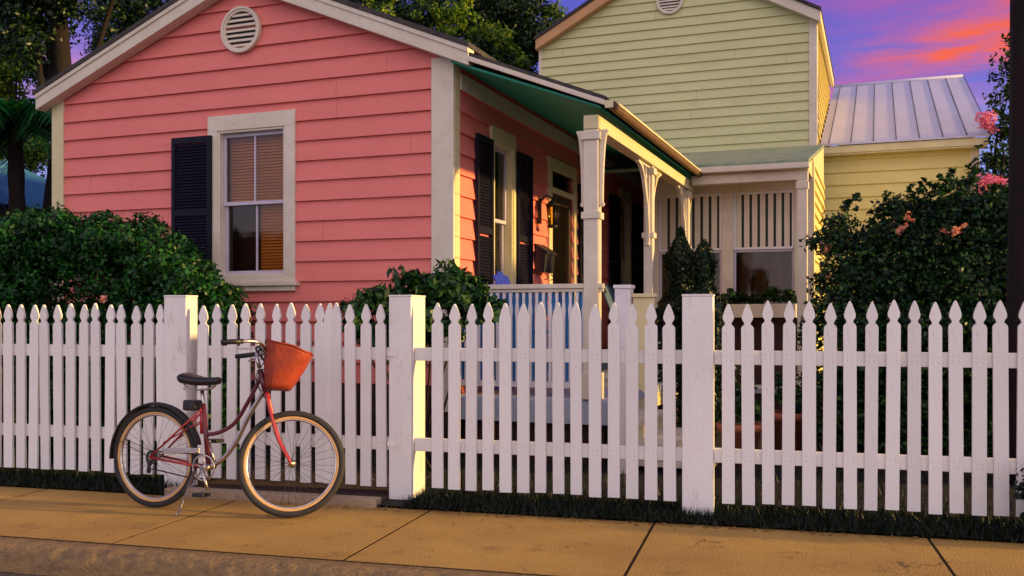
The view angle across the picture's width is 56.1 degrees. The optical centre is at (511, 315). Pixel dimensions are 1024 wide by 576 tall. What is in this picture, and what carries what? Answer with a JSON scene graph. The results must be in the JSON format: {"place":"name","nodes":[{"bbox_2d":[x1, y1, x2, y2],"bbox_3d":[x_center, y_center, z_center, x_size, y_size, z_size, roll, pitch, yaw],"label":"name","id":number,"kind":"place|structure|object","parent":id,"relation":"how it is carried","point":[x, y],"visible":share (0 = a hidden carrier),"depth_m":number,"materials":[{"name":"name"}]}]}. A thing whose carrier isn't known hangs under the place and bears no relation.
{"place":"outdoors","nodes":[
{"label":"outdoors","id":0,"kind":"place"},
{"bbox_2d":[0,159,45,362],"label":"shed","id":1,"kind":"structure","parent":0,"point":[34,188],"depth_m":14.45,"materials":[{"name":"blue wood"}]},
{"bbox_2d":[0,572,46,575],"bbox_3d":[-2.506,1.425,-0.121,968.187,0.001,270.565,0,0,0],"label":"road","id":2,"kind":"structure","parent":0,"point":[9,574],"depth_m":5.29,"materials":[{"name":"asphalt"}]},
{"bbox_2d":[0,537,536,575],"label":"kerb","id":3,"kind":"structure","parent":2,"relation":"on","point":[41,557],"depth_m":5.14,"materials":[{"name":"concrete"}]},
{"bbox_2d":[0,0,1009,178],"label":"sky","id":4,"kind":"structure","parent":0,"point":[869,40],"materials":[{"name":"purple"}]},
{"bbox_2d":[0,485,1023,575],"bbox_3d":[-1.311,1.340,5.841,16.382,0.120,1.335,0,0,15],"label":"pavement","id":5,"kind":"structure","parent":0,"point":[500,543],"depth_m":5.47,"materials":[{"name":"concrete"}]},
{"bbox_2d":[109,339,344,517],"bbox_3d":[-1.926,0.711,6.285,1.708,1.140,0.619,0,0,19],"label":"bicycle","id":6,"kind":"object","parent":5,"relation":"on","point":[285,366],"visible":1,"depth_m":6.21,"materials":[{"name":"red metal"}]},
{"bbox_2d":[88,498,949,572],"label":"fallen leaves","id":7,"kind":"object","parent":5,"relation":"on","point":[891,535],"visible":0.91,"depth_m":5.86,"materials":[{"name":"brown plant"}]},
{"bbox_2d":[0,401,1023,542],"bbox_3d":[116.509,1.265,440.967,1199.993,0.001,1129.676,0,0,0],"label":"ground","id":8,"kind":"structure","parent":0,"point":[398,502],"depth_m":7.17,"materials":[{"name":"green plant"}]},
{"bbox_2d":[0,146,8,221],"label":"palm tree","id":9,"kind":"object","parent":8,"relation":"on","point":[2,149],"visible":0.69,"depth_m":12.62,"materials":[{"name":"green plant"}]},
{"bbox_2d":[0,33,49,177],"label":"tree","id":10,"kind":"object","parent":8,"relation":"on","point":[8,79],"visible":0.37,"depth_m":19.72,"materials":[{"name":"green plant"}]},
{"bbox_2d":[0,98,51,342],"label":"palm tree","id":11,"kind":"object","parent":8,"relation":"on","point":[16,117],"visible":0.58,"depth_m":12.51,"materials":[{"name":"green plant"}]},
{"bbox_2d":[0,0,123,319],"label":"tree","id":12,"kind":"object","parent":8,"relation":"on","point":[30,24],"visible":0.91,"depth_m":13.04,"materials":[{"name":"green plant"}]},
{"bbox_2d":[0,295,197,486],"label":"picket fence","id":13,"kind":"object","parent":8,"relation":"on","point":[173,350],"visible":0.93,"depth_m":7.30,"materials":[{"name":"white paint"}]},
{"bbox_2d":[197,303,325,482],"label":"gate","id":14,"kind":"structure","parent":13,"relation":"attached to","point":[216,351],"depth_m":6.93,"materials":[{"name":"white paint"}]},
{"bbox_2d":[76,0,169,55],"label":"tree","id":15,"kind":"object","parent":8,"relation":"on","point":[128,13],"visible":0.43,"depth_m":18.36,"materials":[{"name":"green plant"}]},
{"bbox_2d":[0,201,256,468],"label":"hedge","id":16,"kind":"object","parent":8,"relation":"on","point":[135,261],"visible":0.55,"depth_m":8.37,"materials":[{"name":"green plant"}]},
{"bbox_2d":[164,486,380,507],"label":"apron sill","id":17,"kind":"structure","parent":8,"relation":"on","point":[335,500],"depth_m":6.59,"materials":[{"name":"concrete"}]},
{"bbox_2d":[194,468,431,500],"bbox_3d":[-1.512,1.258,7.187,1.550,0.001,1.150,0,0,15],"label":"gate apron","id":18,"kind":"object","parent":8,"relation":"on","point":[373,490],"visible":0.2,"depth_m":7.08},
{"bbox_2d":[32,0,701,464],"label":"pink house","id":19,"kind":"structure","parent":8,"relation":"on","point":[284,154],"depth_m":9.31,"materials":[{"name":"paint"}]},
{"bbox_2d":[208,109,299,290],"bbox_3d":[-2.482,-1.105,9.479,1.090,1.730,0.425,0,0,21],"label":"window","id":20,"kind":"structure","parent":19,"relation":"in","point":[263,184],"depth_m":9.45,"materials":[{"name":"grey paint"}]},
{"bbox_2d":[488,125,515,283],"bbox_3d":[-0.135,-0.890,9.720,0.132,1.960,0.660,0,0,21],"label":"window","id":21,"kind":"structure","parent":19,"relation":"in","point":[504,142],"depth_m":9.92,"materials":[{"name":"grey paint"}]},
{"bbox_2d":[491,271,564,394],"bbox_3d":[0.236,0.142,8.968,0.798,1.125,0.750,0,0,21],"label":"porch chair","id":22,"kind":"object","parent":19,"relation":"on","point":[500,278],"visible":0.11,"depth_m":9.04,"materials":[{"name":"blue paint"}]},
{"bbox_2d":[460,283,604,388],"bbox_3d":[0.136,0.172,8.353,1.365,0.895,0.080,0,0,21],"label":"porch railing","id":23,"kind":"object","parent":19,"relation":"attached to","point":[549,296],"visible":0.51,"depth_m":8.32,"materials":[{"name":"white paint"}]},
{"bbox_2d":[535,243,556,280],"bbox_3d":[0.379,-0.598,10.712,0.145,0.408,0.340,0,0,21],"label":"mailbox","id":24,"kind":"object","parent":19,"relation":"attached to","point":[544,258],"visible":1,"depth_m":10.59,"materials":[{"name":"black metal"}]},
{"bbox_2d":[538,195,559,227],"bbox_3d":[0.421,-1.165,10.675,0.250,0.370,0.180,0,0,21],"label":"wall lantern","id":25,"kind":"object","parent":19,"relation":"attached to","point":[552,202],"depth_m":10.68,"materials":[{"name":"black metal"}]},
{"bbox_2d":[553,173,571,308],"bbox_3d":[0.573,-0.502,11.537,0.040,2.365,0.850,0,0,21],"label":"door","id":26,"kind":"structure","parent":19,"relation":"in","point":[562,244],"depth_m":11.66,"materials":[{"name":"brown wood"}]},
{"bbox_2d":[618,188,631,284],"bbox_3d":[1.647,-0.895,14.387,0.132,1.970,0.690,0,0,21],"label":"window","id":27,"kind":"structure","parent":19,"relation":"in","point":[626,197],"depth_m":14.60,"materials":[{"name":"grey paint"}]},
{"bbox_2d":[601,284,662,370],"bbox_3d":[1.603,0.142,12.492,0.798,1.125,0.750,0,0,21],"label":"porch chair","id":28,"kind":"object","parent":19,"relation":"on","point":[609,295],"visible":0.16,"depth_m":12.46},
{"bbox_2d":[339,258,507,472],"bbox_3d":[-0.707,0.406,7.711,1.375,1.761,0.734,0,0,0],"label":"shrub","id":29,"kind":"object","parent":8,"relation":"on","point":[452,285],"visible":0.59,"depth_m":7.59,"materials":[{"name":"green plant"}]},
{"bbox_2d":[348,0,517,65],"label":"tree","id":30,"kind":"object","parent":8,"relation":"on","point":[437,14],"visible":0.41,"depth_m":17.63,"materials":[{"name":"green plant"}]},
{"bbox_2d":[444,0,568,73],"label":"tree","id":31,"kind":"object","parent":8,"relation":"on","point":[521,33],"visible":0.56,"depth_m":18.78,"materials":[{"name":"green plant"}]},
{"bbox_2d":[613,285,721,473],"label":"porch steps","id":32,"kind":"structure","parent":8,"relation":"on","point":[625,297],"depth_m":7.68,"materials":[{"name":"white paint"}]},
{"bbox_2d":[534,0,834,419],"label":"green house","id":33,"kind":"structure","parent":8,"relation":"on","point":[730,99],"depth_m":14.98,"materials":[{"name":"green wood"}]},
{"bbox_2d":[659,193,721,304],"bbox_3d":[2.377,-0.874,12.723,0.821,1.447,0.198,0,0,21],"label":"window","id":34,"kind":"structure","parent":33,"relation":"in","point":[706,209],"depth_m":12.64,"materials":[{"name":"white paint"}]},
{"bbox_2d":[720,285,796,317],"bbox_3d":[3.118,-0.188,12.159,1.030,0.415,0.268,0,0,21],"label":"window box","id":35,"kind":"object","parent":33,"relation":"attached to","point":[755,303],"visible":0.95,"depth_m":12.10,"materials":[{"name":"white wood"}]},
{"bbox_2d":[733,190,793,303],"bbox_3d":[3.264,-0.874,12.384,0.779,1.447,0.198,0,0,21],"label":"window","id":36,"kind":"structure","parent":33,"relation":"in","point":[763,220],"depth_m":12.36,"materials":[{"name":"white paint"}]},
{"bbox_2d":[655,226,719,431],"bbox_3d":[1.824,0.148,10.421,1.036,2.264,1.037,0,0,0],"label":"conifer","id":37,"kind":"object","parent":8,"relation":"on","point":[680,278],"visible":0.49,"depth_m":10.30,"materials":[{"name":"green plant"}]},
{"bbox_2d":[388,294,1023,516],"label":"picket fence","id":38,"kind":"object","parent":8,"relation":"on","point":[697,453],"visible":0.99,"depth_m":6.09,"materials":[{"name":"white paint"}]},
{"bbox_2d":[323,303,397,486],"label":"gate","id":39,"kind":"structure","parent":38,"relation":"attached to","point":[365,441],"depth_m":6.74,"materials":[{"name":"white paint"}]},
{"bbox_2d":[675,239,741,437],"bbox_3d":[2.014,0.229,10.113,1.002,2.103,0.979,0,0,0],"label":"conifer","id":40,"kind":"object","parent":8,"relation":"on","point":[703,263],"visible":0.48,"depth_m":10.01,"materials":[{"name":"green plant"}]},
{"bbox_2d":[714,382,761,465],"bbox_3d":[1.941,0.903,8.202,0.465,0.724,0.396,0,0,17],"label":"plant pot","id":41,"kind":"object","parent":8,"relation":"on","point":[738,424],"visible":0.3,"depth_m":8.12,"materials":[{"name":"ceramic"}]},
{"bbox_2d":[774,369,801,450],"bbox_3d":[2.552,0.873,8.911,0.443,0.784,0.488,0,0,0],"label":"plant pot","id":42,"kind":"object","parent":8,"relation":"on","point":[778,382],"visible":0.42,"depth_m":8.79,"materials":[{"name":"ceramic"}]},
{"bbox_2d":[795,158,1007,457],"bbox_3d":[3.971,-0.077,8.507,2.858,2.747,2.028,0,0,21],"label":"flowering bush","id":43,"kind":"object","parent":8,"relation":"on","point":[970,254],"visible":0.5,"depth_m":8.56,"materials":[{"name":"green plant"}]},
{"bbox_2d":[820,74,989,367],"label":"yellow house","id":44,"kind":"structure","parent":8,"relation":"on","point":[897,137],"depth_m":15.54,"materials":[{"name":"metal"}]},
{"bbox_2d":[964,32,1009,203],"bbox_3d":[7.321,-1.553,14.393,1.754,5.681,1.187,0,0,-28],"label":"tree","id":45,"kind":"object","parent":8,"relation":"on","point":[997,161],"visible":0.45,"depth_m":14.45,"materials":[{"name":"green plant"}]},
{"bbox_2d":[1006,0,1023,485],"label":"utility pole","id":46,"kind":"object","parent":8,"relation":"on","point":[1015,271],"visible":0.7,"depth_m":7.22,"materials":[{"name":"brown wood"}]},
{"bbox_2d":[1010,468,1023,522],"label":"shrub","id":47,"kind":"object","parent":8,"relation":"on","point":[1019,487],"visible":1,"depth_m":5.44,"materials":[{"name":"green plant"}]}
]}

